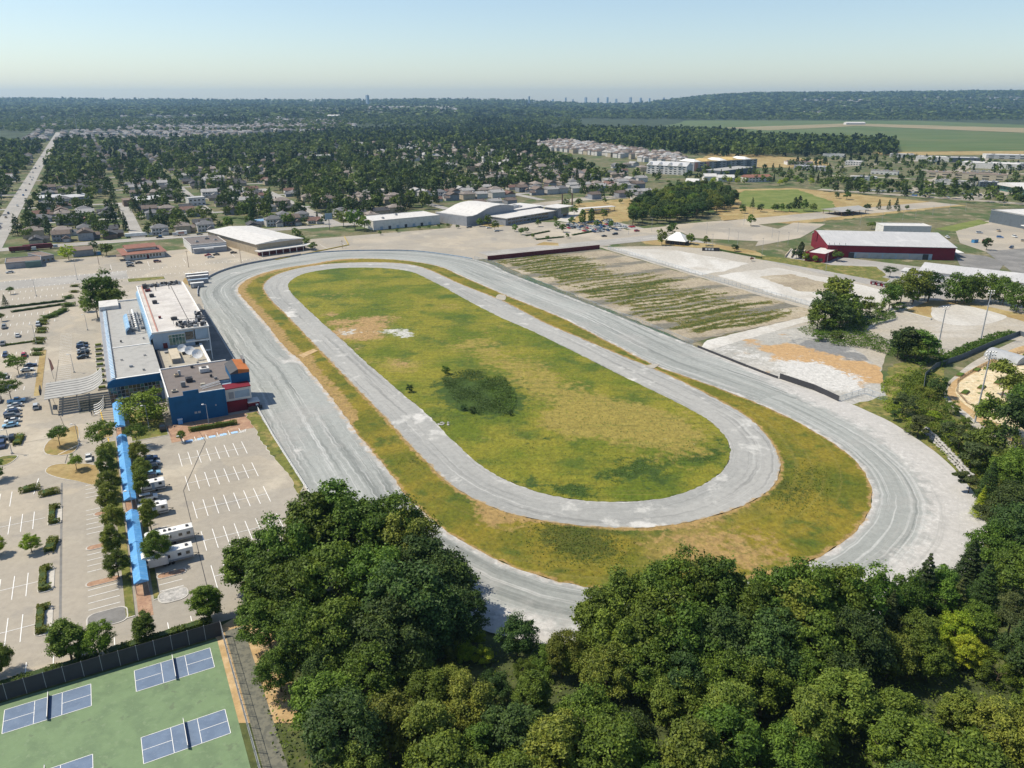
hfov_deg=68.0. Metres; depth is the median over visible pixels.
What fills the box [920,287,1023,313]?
yard by trees
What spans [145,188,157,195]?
house
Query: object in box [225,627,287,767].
court path
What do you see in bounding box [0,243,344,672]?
parking lines
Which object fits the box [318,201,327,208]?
house
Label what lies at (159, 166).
conifer tree
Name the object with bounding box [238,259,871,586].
verge grass
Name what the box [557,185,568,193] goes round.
house
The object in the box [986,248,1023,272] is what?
yard
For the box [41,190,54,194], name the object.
house
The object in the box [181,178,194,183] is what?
house
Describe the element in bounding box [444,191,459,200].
house
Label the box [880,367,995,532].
bank scrub
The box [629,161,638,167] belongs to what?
house
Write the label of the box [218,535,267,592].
tree
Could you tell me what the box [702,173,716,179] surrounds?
house
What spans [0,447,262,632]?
parking spine lines
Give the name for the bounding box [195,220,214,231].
house
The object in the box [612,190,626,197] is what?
house
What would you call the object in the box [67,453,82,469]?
tree
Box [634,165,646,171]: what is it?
house
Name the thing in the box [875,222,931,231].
annex hall
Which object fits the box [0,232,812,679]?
parking ground
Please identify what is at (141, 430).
tree
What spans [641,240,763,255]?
tent verge
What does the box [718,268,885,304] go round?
pale gravel strip
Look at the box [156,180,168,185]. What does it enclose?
house
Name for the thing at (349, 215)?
house
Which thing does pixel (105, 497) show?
tree
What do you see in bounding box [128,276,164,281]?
shrub bed
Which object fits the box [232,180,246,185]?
house
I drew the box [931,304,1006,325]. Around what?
pale circle
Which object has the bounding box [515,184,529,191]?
house
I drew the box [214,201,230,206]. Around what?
house
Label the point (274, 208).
house
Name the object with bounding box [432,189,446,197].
house
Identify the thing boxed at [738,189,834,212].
park lawn
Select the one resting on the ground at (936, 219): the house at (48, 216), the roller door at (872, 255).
the house at (48, 216)
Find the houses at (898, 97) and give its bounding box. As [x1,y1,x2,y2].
[803,96,1019,112]
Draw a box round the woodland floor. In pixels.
[0,545,1023,767]
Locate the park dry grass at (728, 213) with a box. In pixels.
[712,188,966,223]
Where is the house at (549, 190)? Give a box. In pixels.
[543,186,558,194]
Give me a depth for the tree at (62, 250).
504.08 m
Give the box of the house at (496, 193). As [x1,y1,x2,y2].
[488,189,504,197]
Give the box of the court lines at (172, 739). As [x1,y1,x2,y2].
[141,709,230,763]
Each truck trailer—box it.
[8,245,35,251]
[22,243,57,248]
[125,232,151,237]
[172,230,186,235]
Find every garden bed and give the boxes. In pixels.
[955,372,964,376]
[960,389,969,394]
[972,367,980,371]
[976,384,986,389]
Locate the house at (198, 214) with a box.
[185,208,199,216]
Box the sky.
[0,0,1023,102]
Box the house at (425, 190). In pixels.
[417,189,431,195]
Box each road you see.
[0,132,59,250]
[0,178,573,209]
[1,193,528,225]
[1,222,357,250]
[2,172,485,195]
[13,162,483,181]
[118,204,144,237]
[181,187,212,211]
[259,188,339,223]
[354,181,447,208]
[448,179,545,199]
[479,235,657,255]
[532,196,627,204]
[574,202,958,240]
[702,316,809,383]
[818,189,1023,204]
[826,175,1000,182]
[910,158,987,191]
[944,340,1023,447]
[951,191,1011,199]
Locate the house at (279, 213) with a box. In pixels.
[275,210,288,216]
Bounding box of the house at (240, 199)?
[231,196,248,206]
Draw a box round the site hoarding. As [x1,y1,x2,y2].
[487,245,599,259]
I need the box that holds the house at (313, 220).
[305,216,321,223]
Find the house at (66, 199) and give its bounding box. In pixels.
[56,195,70,204]
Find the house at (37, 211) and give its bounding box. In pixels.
[31,209,50,214]
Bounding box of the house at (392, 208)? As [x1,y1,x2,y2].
[386,204,403,213]
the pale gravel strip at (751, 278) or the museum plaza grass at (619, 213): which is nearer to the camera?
the pale gravel strip at (751, 278)
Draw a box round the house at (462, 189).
[459,187,474,192]
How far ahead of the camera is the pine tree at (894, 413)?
252.21 m
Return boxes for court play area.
[2,684,90,732]
[53,755,92,767]
[135,648,213,690]
[141,709,229,762]
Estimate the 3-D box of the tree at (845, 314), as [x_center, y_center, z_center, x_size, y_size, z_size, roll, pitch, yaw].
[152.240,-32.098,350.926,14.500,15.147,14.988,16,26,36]
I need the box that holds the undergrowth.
[259,603,1022,767]
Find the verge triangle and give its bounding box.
[830,265,885,277]
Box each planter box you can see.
[95,348,102,351]
[95,352,102,356]
[95,357,103,361]
[96,362,104,366]
[98,385,106,390]
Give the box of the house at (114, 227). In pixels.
[97,224,118,233]
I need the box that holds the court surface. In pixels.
[0,639,250,767]
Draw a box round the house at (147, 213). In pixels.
[144,209,156,219]
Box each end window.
[168,333,185,344]
[185,331,193,339]
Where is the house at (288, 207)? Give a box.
[286,204,297,210]
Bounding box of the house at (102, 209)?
[96,206,110,214]
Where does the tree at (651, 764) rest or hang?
on the woodland floor
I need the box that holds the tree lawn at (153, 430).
[127,409,167,440]
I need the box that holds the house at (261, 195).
[258,192,267,197]
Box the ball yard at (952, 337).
[868,307,1023,354]
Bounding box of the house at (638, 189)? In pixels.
[625,188,640,192]
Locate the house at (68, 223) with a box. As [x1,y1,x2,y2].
[54,213,73,225]
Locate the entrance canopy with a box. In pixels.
[38,367,103,414]
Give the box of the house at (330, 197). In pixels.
[326,195,334,201]
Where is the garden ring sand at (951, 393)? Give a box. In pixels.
[947,346,1023,445]
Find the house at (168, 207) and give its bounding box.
[158,204,175,211]
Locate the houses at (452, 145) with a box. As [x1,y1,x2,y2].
[409,131,532,150]
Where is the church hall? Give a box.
[121,195,165,206]
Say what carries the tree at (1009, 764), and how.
on the woodland floor
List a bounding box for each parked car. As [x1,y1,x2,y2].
[0,435,8,439]
[0,438,6,447]
[2,351,8,356]
[2,421,18,427]
[3,408,19,415]
[4,412,20,418]
[4,417,20,422]
[5,407,20,411]
[7,402,22,407]
[8,433,15,441]
[20,367,33,371]
[24,362,36,366]
[32,402,39,409]
[76,344,88,348]
[76,354,88,358]
[77,349,89,354]
[85,453,91,461]
[138,492,157,501]
[144,454,157,459]
[146,469,160,474]
[147,472,156,478]
[148,459,160,464]
[149,462,158,469]
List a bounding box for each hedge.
[0,299,65,308]
[0,651,101,684]
[2,340,34,345]
[10,303,60,312]
[12,432,24,445]
[18,482,40,493]
[34,601,50,634]
[37,486,59,497]
[38,563,53,591]
[39,313,57,318]
[43,535,58,552]
[47,502,60,524]
[52,307,68,315]
[61,302,75,307]
[62,294,73,299]
[103,616,212,654]
[188,419,237,431]
[525,230,549,235]
[536,236,564,239]
[572,231,591,235]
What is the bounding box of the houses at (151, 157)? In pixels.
[0,139,358,173]
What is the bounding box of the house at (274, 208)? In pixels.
[269,204,276,211]
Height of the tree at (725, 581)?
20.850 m
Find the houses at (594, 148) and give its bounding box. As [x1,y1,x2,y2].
[536,138,689,161]
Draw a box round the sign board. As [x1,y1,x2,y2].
[325,213,331,226]
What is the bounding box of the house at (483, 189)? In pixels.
[475,187,490,191]
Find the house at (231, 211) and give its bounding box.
[223,205,236,214]
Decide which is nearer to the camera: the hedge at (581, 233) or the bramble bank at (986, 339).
the bramble bank at (986, 339)
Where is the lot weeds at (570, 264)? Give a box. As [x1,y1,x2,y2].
[497,253,791,332]
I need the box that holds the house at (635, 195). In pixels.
[630,192,642,199]
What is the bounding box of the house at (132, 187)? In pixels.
[128,184,140,189]
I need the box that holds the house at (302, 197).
[300,193,310,201]
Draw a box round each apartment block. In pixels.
[646,161,692,174]
[676,156,756,171]
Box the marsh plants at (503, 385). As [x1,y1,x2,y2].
[481,375,515,411]
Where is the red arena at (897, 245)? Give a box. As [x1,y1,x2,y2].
[811,230,963,259]
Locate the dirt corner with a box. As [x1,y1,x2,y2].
[216,616,297,722]
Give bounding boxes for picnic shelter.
[579,205,615,213]
[823,205,868,215]
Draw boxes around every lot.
[491,249,809,342]
[600,246,926,371]
[618,222,951,300]
[666,221,776,240]
[711,323,885,403]
[756,223,823,245]
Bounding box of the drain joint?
[59,483,62,618]
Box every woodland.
[0,119,1019,173]
[0,120,1023,236]
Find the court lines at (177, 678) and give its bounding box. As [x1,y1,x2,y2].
[134,648,214,691]
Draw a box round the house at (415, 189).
[410,187,419,195]
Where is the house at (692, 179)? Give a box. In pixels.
[685,178,699,181]
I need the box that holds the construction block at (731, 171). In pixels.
[706,166,752,174]
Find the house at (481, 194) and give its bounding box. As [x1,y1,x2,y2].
[474,191,487,198]
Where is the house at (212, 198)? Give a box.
[207,195,216,200]
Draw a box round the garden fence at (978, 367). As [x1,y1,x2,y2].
[956,351,1023,390]
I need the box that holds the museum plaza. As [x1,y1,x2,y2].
[442,222,625,249]
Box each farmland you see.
[577,120,1023,152]
[730,124,1023,132]
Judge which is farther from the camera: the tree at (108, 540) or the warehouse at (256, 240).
the warehouse at (256, 240)
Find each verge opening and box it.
[496,294,505,299]
[645,364,658,367]
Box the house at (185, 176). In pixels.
[179,173,190,179]
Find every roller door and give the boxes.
[856,253,868,257]
[870,253,881,258]
[883,253,895,258]
[896,254,908,258]
[910,254,922,259]
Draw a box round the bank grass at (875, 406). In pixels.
[853,360,1020,548]
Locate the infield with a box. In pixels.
[288,267,730,501]
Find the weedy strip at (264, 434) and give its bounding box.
[246,411,302,493]
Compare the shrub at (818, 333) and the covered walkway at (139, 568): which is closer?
the covered walkway at (139, 568)
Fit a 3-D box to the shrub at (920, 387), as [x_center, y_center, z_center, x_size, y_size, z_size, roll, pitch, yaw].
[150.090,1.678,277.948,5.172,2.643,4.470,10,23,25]
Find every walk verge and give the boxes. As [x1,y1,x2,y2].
[110,441,134,616]
[130,443,159,598]
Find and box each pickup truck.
[7,396,25,403]
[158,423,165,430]
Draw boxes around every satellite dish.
[177,344,185,351]
[185,346,194,355]
[192,349,202,357]
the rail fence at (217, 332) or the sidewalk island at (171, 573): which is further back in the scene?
the rail fence at (217, 332)
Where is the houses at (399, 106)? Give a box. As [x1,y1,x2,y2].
[301,105,456,113]
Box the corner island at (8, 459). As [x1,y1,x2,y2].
[0,455,16,465]
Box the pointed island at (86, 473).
[46,463,98,484]
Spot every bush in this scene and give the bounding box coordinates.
[29,352,42,355]
[31,347,45,351]
[32,340,45,343]
[33,336,46,340]
[35,326,48,329]
[35,329,47,333]
[37,318,48,321]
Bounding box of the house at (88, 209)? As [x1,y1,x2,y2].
[74,208,94,216]
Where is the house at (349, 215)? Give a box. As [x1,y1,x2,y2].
[342,209,360,220]
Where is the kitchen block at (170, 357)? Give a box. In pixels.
[155,343,210,368]
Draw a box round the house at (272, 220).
[263,215,283,226]
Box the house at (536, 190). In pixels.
[529,185,543,195]
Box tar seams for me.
[6,360,206,584]
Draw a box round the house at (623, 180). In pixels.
[613,178,628,183]
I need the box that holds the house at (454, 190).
[448,188,459,193]
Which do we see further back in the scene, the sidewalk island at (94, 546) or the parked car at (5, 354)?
the parked car at (5, 354)
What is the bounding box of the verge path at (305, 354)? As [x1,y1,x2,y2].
[299,349,317,357]
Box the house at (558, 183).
[556,181,565,185]
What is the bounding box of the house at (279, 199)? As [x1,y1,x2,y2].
[273,197,290,206]
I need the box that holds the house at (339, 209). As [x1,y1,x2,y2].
[332,207,343,216]
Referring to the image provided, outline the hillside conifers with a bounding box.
[0,89,1021,124]
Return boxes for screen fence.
[779,373,838,400]
[924,331,1023,383]
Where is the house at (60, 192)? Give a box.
[54,186,69,194]
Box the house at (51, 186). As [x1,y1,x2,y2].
[43,184,56,190]
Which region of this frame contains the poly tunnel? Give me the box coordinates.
[984,347,1023,365]
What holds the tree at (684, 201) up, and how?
on the ground at (936, 219)
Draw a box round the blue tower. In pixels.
[221,355,249,384]
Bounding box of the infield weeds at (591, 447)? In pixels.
[327,276,725,498]
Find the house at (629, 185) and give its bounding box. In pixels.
[617,182,630,188]
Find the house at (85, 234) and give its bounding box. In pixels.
[76,227,100,240]
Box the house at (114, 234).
[101,228,123,238]
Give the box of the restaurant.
[115,242,166,259]
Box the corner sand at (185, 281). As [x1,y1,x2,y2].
[183,272,194,286]
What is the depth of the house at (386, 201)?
781.18 m
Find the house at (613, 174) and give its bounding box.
[610,172,619,177]
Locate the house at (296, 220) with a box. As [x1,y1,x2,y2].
[282,213,301,225]
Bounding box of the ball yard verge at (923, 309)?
[899,300,1023,320]
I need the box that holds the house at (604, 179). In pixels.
[601,178,613,181]
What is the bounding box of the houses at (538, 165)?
[356,141,589,180]
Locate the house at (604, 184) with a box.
[592,183,608,190]
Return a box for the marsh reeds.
[441,369,512,415]
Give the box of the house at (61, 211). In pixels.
[54,209,75,217]
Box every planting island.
[35,606,52,634]
[39,567,53,591]
[48,506,61,524]
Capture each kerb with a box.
[34,604,52,636]
[37,566,54,592]
[43,425,79,455]
[45,463,93,484]
[85,575,120,586]
[86,606,127,624]
[127,409,167,441]
[156,568,186,578]
[158,587,188,603]
[245,411,303,493]
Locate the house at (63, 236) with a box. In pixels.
[50,229,70,242]
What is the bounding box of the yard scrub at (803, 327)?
[797,322,823,334]
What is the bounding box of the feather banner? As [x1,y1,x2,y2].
[48,358,53,378]
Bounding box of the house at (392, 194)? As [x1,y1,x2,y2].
[386,192,397,196]
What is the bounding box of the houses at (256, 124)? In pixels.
[253,118,356,132]
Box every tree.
[0,370,5,379]
[0,378,23,398]
[0,458,4,475]
[0,535,6,550]
[0,641,15,671]
[1,296,7,305]
[2,353,26,374]
[8,214,21,235]
[11,167,21,181]
[16,533,42,551]
[22,198,31,210]
[41,617,85,659]
[42,215,52,233]
[44,424,68,445]
[57,244,75,258]
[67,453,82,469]
[74,618,116,656]
[77,161,85,173]
[77,289,105,317]
[78,297,85,311]
[79,267,122,302]
[82,419,118,443]
[87,241,98,251]
[93,448,118,480]
[93,469,123,490]
[94,440,118,457]
[94,481,119,508]
[95,282,128,300]
[96,166,104,181]
[98,243,112,255]
[98,504,127,529]
[98,523,125,554]
[101,184,109,195]
[102,546,130,578]
[107,199,118,221]
[112,197,120,210]
[112,386,168,422]
[117,174,125,187]
[121,212,129,230]
[121,422,148,440]
[127,440,149,458]
[129,192,139,211]
[129,457,151,473]
[131,465,149,492]
[131,609,155,641]
[137,497,158,529]
[137,530,170,559]
[149,207,155,220]
[155,161,161,175]
[163,214,169,225]
[169,218,185,228]
[176,158,184,170]
[176,430,185,441]
[184,584,224,619]
[198,176,204,192]
[218,176,226,192]
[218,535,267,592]
[222,217,233,226]
[230,195,237,205]
[233,165,241,178]
[233,595,283,648]
[237,548,294,604]
[242,166,248,180]
[244,510,319,590]
[248,166,255,181]
[248,203,256,221]
[248,555,331,619]
[251,646,298,691]
[268,171,272,184]
[268,187,272,199]
[270,593,336,666]
[279,178,284,191]
[279,488,346,565]
[280,155,285,169]
[280,213,294,222]
[286,173,293,187]
[287,538,370,606]
[287,666,364,733]
[291,183,298,196]
[294,231,302,236]
[296,187,300,200]
[298,594,374,671]
[298,634,347,683]
[299,683,389,767]
[302,477,362,545]
[305,191,309,203]
[308,242,316,247]
[311,172,315,182]
[324,203,333,216]
[326,489,392,557]
[329,184,336,194]
[332,172,337,183]
[332,737,390,767]
[335,211,349,226]
[337,639,399,705]
[339,540,413,609]
[341,196,350,210]
[342,589,438,694]
[345,209,364,229]
[352,488,429,551]
[352,685,416,759]
[356,215,370,230]
[357,556,459,634]
[360,189,368,206]
[376,493,445,563]
[386,636,435,686]
[391,531,470,591]
[394,191,407,212]
[394,696,457,753]
[395,724,491,767]
[396,177,404,193]
[396,584,472,660]
[401,665,451,703]
[404,177,409,190]
[405,195,413,208]
[406,175,413,190]
[411,553,483,612]
[433,187,439,202]
[434,663,466,699]
[439,178,444,190]
[439,587,490,643]
[440,666,495,732]
[450,156,455,169]
[451,174,457,188]
[459,721,499,759]
[480,699,544,757]
[481,170,485,183]
[481,744,542,767]
[483,215,492,222]
[485,160,489,175]
[489,174,498,186]
[491,220,498,227]
[494,611,541,656]
[510,666,553,712]
[520,707,583,767]
[524,161,530,172]
[544,628,585,678]
[553,157,559,169]
[553,679,620,754]
[556,161,562,172]
[558,224,566,229]
[559,634,593,680]
[562,198,569,204]
[564,708,660,767]
[569,583,624,649]
[570,205,578,212]
[575,168,580,179]
[575,639,638,698]
[579,209,585,221]
[581,166,590,181]
[584,591,637,679]
[588,208,594,220]
[600,184,605,196]
[600,208,607,218]
[601,561,661,628]
[609,637,670,700]
[611,704,659,758]
[613,585,704,667]
[622,756,661,767]
[626,205,639,222]
[627,208,638,224]
[629,202,638,206]
[630,555,701,612]
[632,195,641,204]
[637,202,649,219]
[637,206,649,223]
[638,193,646,205]
[643,189,652,198]
[643,669,702,726]
[646,200,655,206]
[649,205,659,220]
[649,206,665,220]
[649,596,724,680]
[652,195,658,203]
[652,646,709,705]
[656,188,665,196]
[656,199,666,207]
[656,228,668,241]
[657,710,729,767]
[659,195,672,201]
[659,203,673,220]
[662,204,679,222]
[664,191,674,198]
[664,541,729,611]
[666,222,678,232]
[671,200,682,215]
[673,191,687,198]
[674,204,685,220]
[677,700,764,767]
[681,199,690,206]
[681,205,694,216]
[686,199,701,216]
[686,233,694,243]
[687,193,696,198]
[688,602,754,678]
[688,646,751,710]
[689,184,698,191]
[689,202,703,215]
[692,555,753,615]
[695,187,705,192]
[697,191,708,197]
[698,676,761,744]
[699,178,707,187]
[701,201,706,216]
[701,236,710,242]
[703,188,712,196]
[705,199,714,209]
[706,193,719,203]
[711,196,724,210]
[716,185,727,191]
[721,568,776,622]
[722,196,729,208]
[724,192,734,201]
[725,604,803,693]
[730,655,798,715]
[731,189,739,199]
[739,205,746,212]
[742,563,802,649]
[746,214,755,222]
[756,715,824,767]
[757,204,763,209]
[766,568,830,643]
[771,204,779,211]
[774,556,842,615]
[777,608,860,673]
[778,203,784,209]
[784,683,843,761]
[785,202,794,210]
[788,646,832,704]
[791,247,802,257]
[793,197,797,207]
[797,196,801,207]
[797,241,804,257]
[800,199,810,210]
[802,253,809,259]
[805,303,834,329]
[809,166,815,175]
[809,203,817,209]
[809,289,845,325]
[809,664,887,739]
[810,561,875,637]
[810,646,873,700]
[822,275,857,303]
[824,316,837,328]
[828,299,860,326]
[831,559,905,642]
[832,250,843,257]
[832,603,896,678]
[837,293,865,323]
[843,180,849,192]
[843,191,850,196]
[853,295,876,313]
[860,706,943,767]
[861,685,928,746]
[862,626,919,679]
[878,281,904,309]
[880,589,901,660]
[882,566,931,627]
[883,266,898,276]
[885,274,921,301]
[886,200,891,209]
[886,758,923,767]
[888,327,911,358]
[890,326,923,357]
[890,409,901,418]
[891,391,920,413]
[894,198,898,208]
[897,608,944,660]
[901,182,908,195]
[901,268,935,302]
[902,339,931,362]
[904,728,957,758]
[905,408,935,436]
[907,288,921,303]
[912,329,941,361]
[912,553,942,618]
[914,632,958,680]
[919,270,946,301]
[921,723,1011,767]
[925,563,971,616]
[926,376,950,393]
[932,684,979,736]
[936,180,944,192]
[937,578,968,630]
[937,609,977,645]
[940,421,978,450]
[942,272,978,302]
[947,633,988,668]
[949,539,984,601]
[951,471,979,492]
[954,277,982,302]
[954,597,1002,639]
[957,419,1009,458]
[958,433,997,467]
[961,519,1020,574]
[963,270,989,303]
[964,692,1023,767]
[967,561,1004,611]
[969,485,987,519]
[971,392,1007,426]
[971,459,999,499]
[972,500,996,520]
[977,273,1007,301]
[978,421,1010,461]
[978,750,1021,767]
[982,238,993,249]
[983,358,1023,397]
[984,445,1023,485]
[985,499,1023,546]
[987,477,1023,507]
[988,542,1023,602]
[989,392,1023,444]
[989,619,1023,676]
[990,435,1023,477]
[991,277,1018,304]
[993,591,1023,633]
[1002,281,1023,311]
[1004,677,1023,712]
[1005,382,1023,400]
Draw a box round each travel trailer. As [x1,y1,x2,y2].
[141,477,169,491]
[141,541,199,567]
[144,500,172,515]
[144,522,198,545]
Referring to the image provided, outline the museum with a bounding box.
[436,201,571,225]
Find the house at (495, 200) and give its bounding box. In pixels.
[486,198,502,203]
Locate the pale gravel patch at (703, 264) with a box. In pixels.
[613,248,748,274]
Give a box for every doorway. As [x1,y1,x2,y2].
[848,252,853,257]
[922,254,928,259]
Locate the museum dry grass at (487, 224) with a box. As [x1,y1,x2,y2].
[479,223,507,227]
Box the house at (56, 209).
[49,206,67,216]
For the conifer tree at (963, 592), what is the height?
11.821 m
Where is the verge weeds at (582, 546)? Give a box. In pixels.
[398,455,856,576]
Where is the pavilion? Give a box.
[665,232,688,244]
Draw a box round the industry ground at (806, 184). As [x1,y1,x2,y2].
[769,155,1023,208]
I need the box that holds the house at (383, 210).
[372,206,389,213]
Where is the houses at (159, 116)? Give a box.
[5,108,281,119]
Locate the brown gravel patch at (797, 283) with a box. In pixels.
[760,274,828,291]
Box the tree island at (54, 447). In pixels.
[44,425,78,454]
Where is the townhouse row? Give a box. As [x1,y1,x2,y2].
[741,174,771,181]
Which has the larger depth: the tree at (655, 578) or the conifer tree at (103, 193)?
the conifer tree at (103, 193)
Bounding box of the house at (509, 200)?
[502,197,516,203]
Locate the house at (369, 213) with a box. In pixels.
[364,211,378,215]
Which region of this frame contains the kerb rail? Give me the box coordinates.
[275,236,348,259]
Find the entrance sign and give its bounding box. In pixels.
[702,247,719,250]
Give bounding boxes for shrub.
[406,385,413,392]
[433,630,460,667]
[441,365,450,373]
[454,640,476,663]
[460,404,466,410]
[468,405,475,412]
[469,626,485,642]
[471,643,493,663]
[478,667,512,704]
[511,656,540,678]
[529,641,558,677]
[811,329,826,341]
[830,330,843,340]
[852,315,867,324]
[873,301,886,312]
[891,302,907,309]
[903,422,917,435]
[915,384,925,390]
[921,387,937,401]
[926,410,942,420]
[940,420,956,430]
[943,399,961,414]
[957,415,974,429]
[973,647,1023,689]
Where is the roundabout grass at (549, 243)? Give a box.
[537,242,558,245]
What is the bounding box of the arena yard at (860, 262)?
[790,256,957,300]
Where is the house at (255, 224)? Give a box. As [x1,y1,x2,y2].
[245,220,261,226]
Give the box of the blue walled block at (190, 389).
[159,359,229,424]
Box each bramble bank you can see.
[816,309,947,366]
[938,329,1015,366]
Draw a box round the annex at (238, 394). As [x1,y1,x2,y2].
[222,381,251,412]
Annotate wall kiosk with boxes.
[177,418,182,424]
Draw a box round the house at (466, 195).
[459,190,475,199]
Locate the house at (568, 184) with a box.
[566,182,578,186]
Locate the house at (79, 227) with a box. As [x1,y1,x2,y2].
[71,222,90,235]
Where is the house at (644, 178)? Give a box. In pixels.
[634,175,647,181]
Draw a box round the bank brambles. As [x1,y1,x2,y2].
[896,366,1023,503]
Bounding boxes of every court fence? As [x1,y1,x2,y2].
[0,621,221,700]
[220,623,259,767]
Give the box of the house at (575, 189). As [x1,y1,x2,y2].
[569,185,581,192]
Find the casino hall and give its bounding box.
[98,299,164,405]
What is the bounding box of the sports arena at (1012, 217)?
[989,208,1023,228]
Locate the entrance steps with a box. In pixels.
[785,248,805,257]
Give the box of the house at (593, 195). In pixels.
[585,191,600,199]
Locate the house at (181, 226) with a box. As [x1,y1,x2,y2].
[174,221,195,232]
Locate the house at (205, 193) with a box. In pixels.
[200,188,217,197]
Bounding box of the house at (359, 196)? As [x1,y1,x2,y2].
[356,193,370,201]
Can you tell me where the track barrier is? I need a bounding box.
[697,345,777,378]
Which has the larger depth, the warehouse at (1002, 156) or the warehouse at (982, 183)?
the warehouse at (1002, 156)
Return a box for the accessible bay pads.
[186,431,237,441]
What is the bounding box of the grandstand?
[136,280,212,358]
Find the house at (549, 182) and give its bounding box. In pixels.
[543,179,556,185]
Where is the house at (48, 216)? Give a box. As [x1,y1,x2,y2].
[29,214,51,221]
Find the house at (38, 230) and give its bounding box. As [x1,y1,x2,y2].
[22,225,44,238]
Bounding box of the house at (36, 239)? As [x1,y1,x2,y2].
[28,234,49,243]
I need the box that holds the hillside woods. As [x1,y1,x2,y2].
[0,89,1023,131]
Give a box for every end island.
[88,607,125,626]
[159,587,186,601]
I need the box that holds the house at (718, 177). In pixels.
[716,175,734,181]
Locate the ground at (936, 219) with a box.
[0,93,1023,552]
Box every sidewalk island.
[87,543,102,549]
[87,575,119,585]
[158,568,184,577]
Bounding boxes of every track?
[199,251,985,643]
[263,262,780,527]
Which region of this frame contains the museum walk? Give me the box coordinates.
[557,208,583,222]
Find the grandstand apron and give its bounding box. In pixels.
[197,304,232,361]
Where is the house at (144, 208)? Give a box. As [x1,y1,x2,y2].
[141,204,156,214]
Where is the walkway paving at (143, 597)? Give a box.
[116,427,153,615]
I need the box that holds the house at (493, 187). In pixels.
[488,186,502,189]
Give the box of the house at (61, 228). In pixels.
[52,225,72,235]
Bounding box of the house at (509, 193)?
[504,190,515,196]
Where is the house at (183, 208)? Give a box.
[179,206,193,212]
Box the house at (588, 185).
[581,184,596,191]
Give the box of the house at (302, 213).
[295,210,308,217]
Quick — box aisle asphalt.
[0,271,127,289]
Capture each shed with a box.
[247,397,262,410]
[358,211,439,229]
[901,267,917,276]
[918,262,1023,287]
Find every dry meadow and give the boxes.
[703,153,828,166]
[873,151,1023,154]
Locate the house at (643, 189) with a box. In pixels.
[640,188,651,193]
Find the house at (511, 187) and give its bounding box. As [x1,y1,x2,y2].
[504,185,515,189]
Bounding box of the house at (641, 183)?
[630,180,644,188]
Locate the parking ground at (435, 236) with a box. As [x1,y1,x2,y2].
[405,228,609,259]
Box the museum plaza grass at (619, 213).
[570,198,631,224]
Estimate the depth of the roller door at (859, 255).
514.46 m
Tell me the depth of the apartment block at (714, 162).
1178.99 m
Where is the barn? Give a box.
[844,122,864,124]
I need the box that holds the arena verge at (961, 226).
[937,219,988,230]
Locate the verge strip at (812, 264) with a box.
[755,255,888,281]
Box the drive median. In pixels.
[34,350,45,395]
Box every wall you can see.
[197,254,300,294]
[302,250,471,258]
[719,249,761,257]
[866,318,895,329]
[885,310,931,319]
[921,427,974,475]
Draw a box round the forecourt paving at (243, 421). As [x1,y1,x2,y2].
[167,410,258,442]
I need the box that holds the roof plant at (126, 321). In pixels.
[123,309,145,334]
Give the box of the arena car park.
[956,221,1023,251]
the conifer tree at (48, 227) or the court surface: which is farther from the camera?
the conifer tree at (48, 227)
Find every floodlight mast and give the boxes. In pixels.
[939,306,949,342]
[974,351,996,422]
[980,290,995,337]
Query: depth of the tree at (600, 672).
130.12 m
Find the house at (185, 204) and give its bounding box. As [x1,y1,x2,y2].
[178,203,192,206]
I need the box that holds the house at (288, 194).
[284,190,295,196]
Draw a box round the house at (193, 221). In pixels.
[191,218,212,225]
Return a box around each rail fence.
[203,306,233,358]
[257,406,310,492]
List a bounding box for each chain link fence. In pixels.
[474,256,691,344]
[608,247,806,304]
[839,388,885,400]
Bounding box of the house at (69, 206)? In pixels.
[56,203,71,208]
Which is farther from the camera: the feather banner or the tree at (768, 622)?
the feather banner
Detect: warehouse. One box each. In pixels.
[207,226,309,256]
[784,160,812,164]
[794,164,825,170]
[823,153,844,156]
[845,160,861,164]
[851,175,876,180]
[870,169,898,174]
[890,153,913,157]
[915,155,951,161]
[926,170,1007,180]
[935,178,976,185]
[946,156,979,162]
[961,160,1021,169]
[968,170,992,172]
[977,180,999,186]
[982,153,1023,158]
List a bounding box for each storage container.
[185,271,208,277]
[186,274,208,280]
[188,278,208,284]
[190,281,203,287]
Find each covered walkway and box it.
[112,401,124,435]
[116,434,136,509]
[125,509,149,593]
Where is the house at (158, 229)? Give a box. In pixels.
[150,223,168,235]
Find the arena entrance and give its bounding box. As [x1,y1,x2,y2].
[805,246,838,262]
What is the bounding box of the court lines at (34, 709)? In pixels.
[2,684,91,733]
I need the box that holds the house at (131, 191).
[129,189,141,197]
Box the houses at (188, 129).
[22,119,257,142]
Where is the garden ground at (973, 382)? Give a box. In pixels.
[955,353,1023,437]
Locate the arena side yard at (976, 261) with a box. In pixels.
[955,253,1002,269]
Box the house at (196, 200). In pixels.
[185,196,205,205]
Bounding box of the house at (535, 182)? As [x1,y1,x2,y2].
[529,180,542,186]
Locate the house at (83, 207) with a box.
[75,205,90,208]
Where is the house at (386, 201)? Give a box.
[383,196,392,204]
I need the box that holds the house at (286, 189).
[283,188,294,192]
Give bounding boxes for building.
[5,255,41,268]
[27,251,54,262]
[37,194,60,201]
[54,193,88,199]
[70,245,93,256]
[183,235,226,253]
[997,182,1023,193]

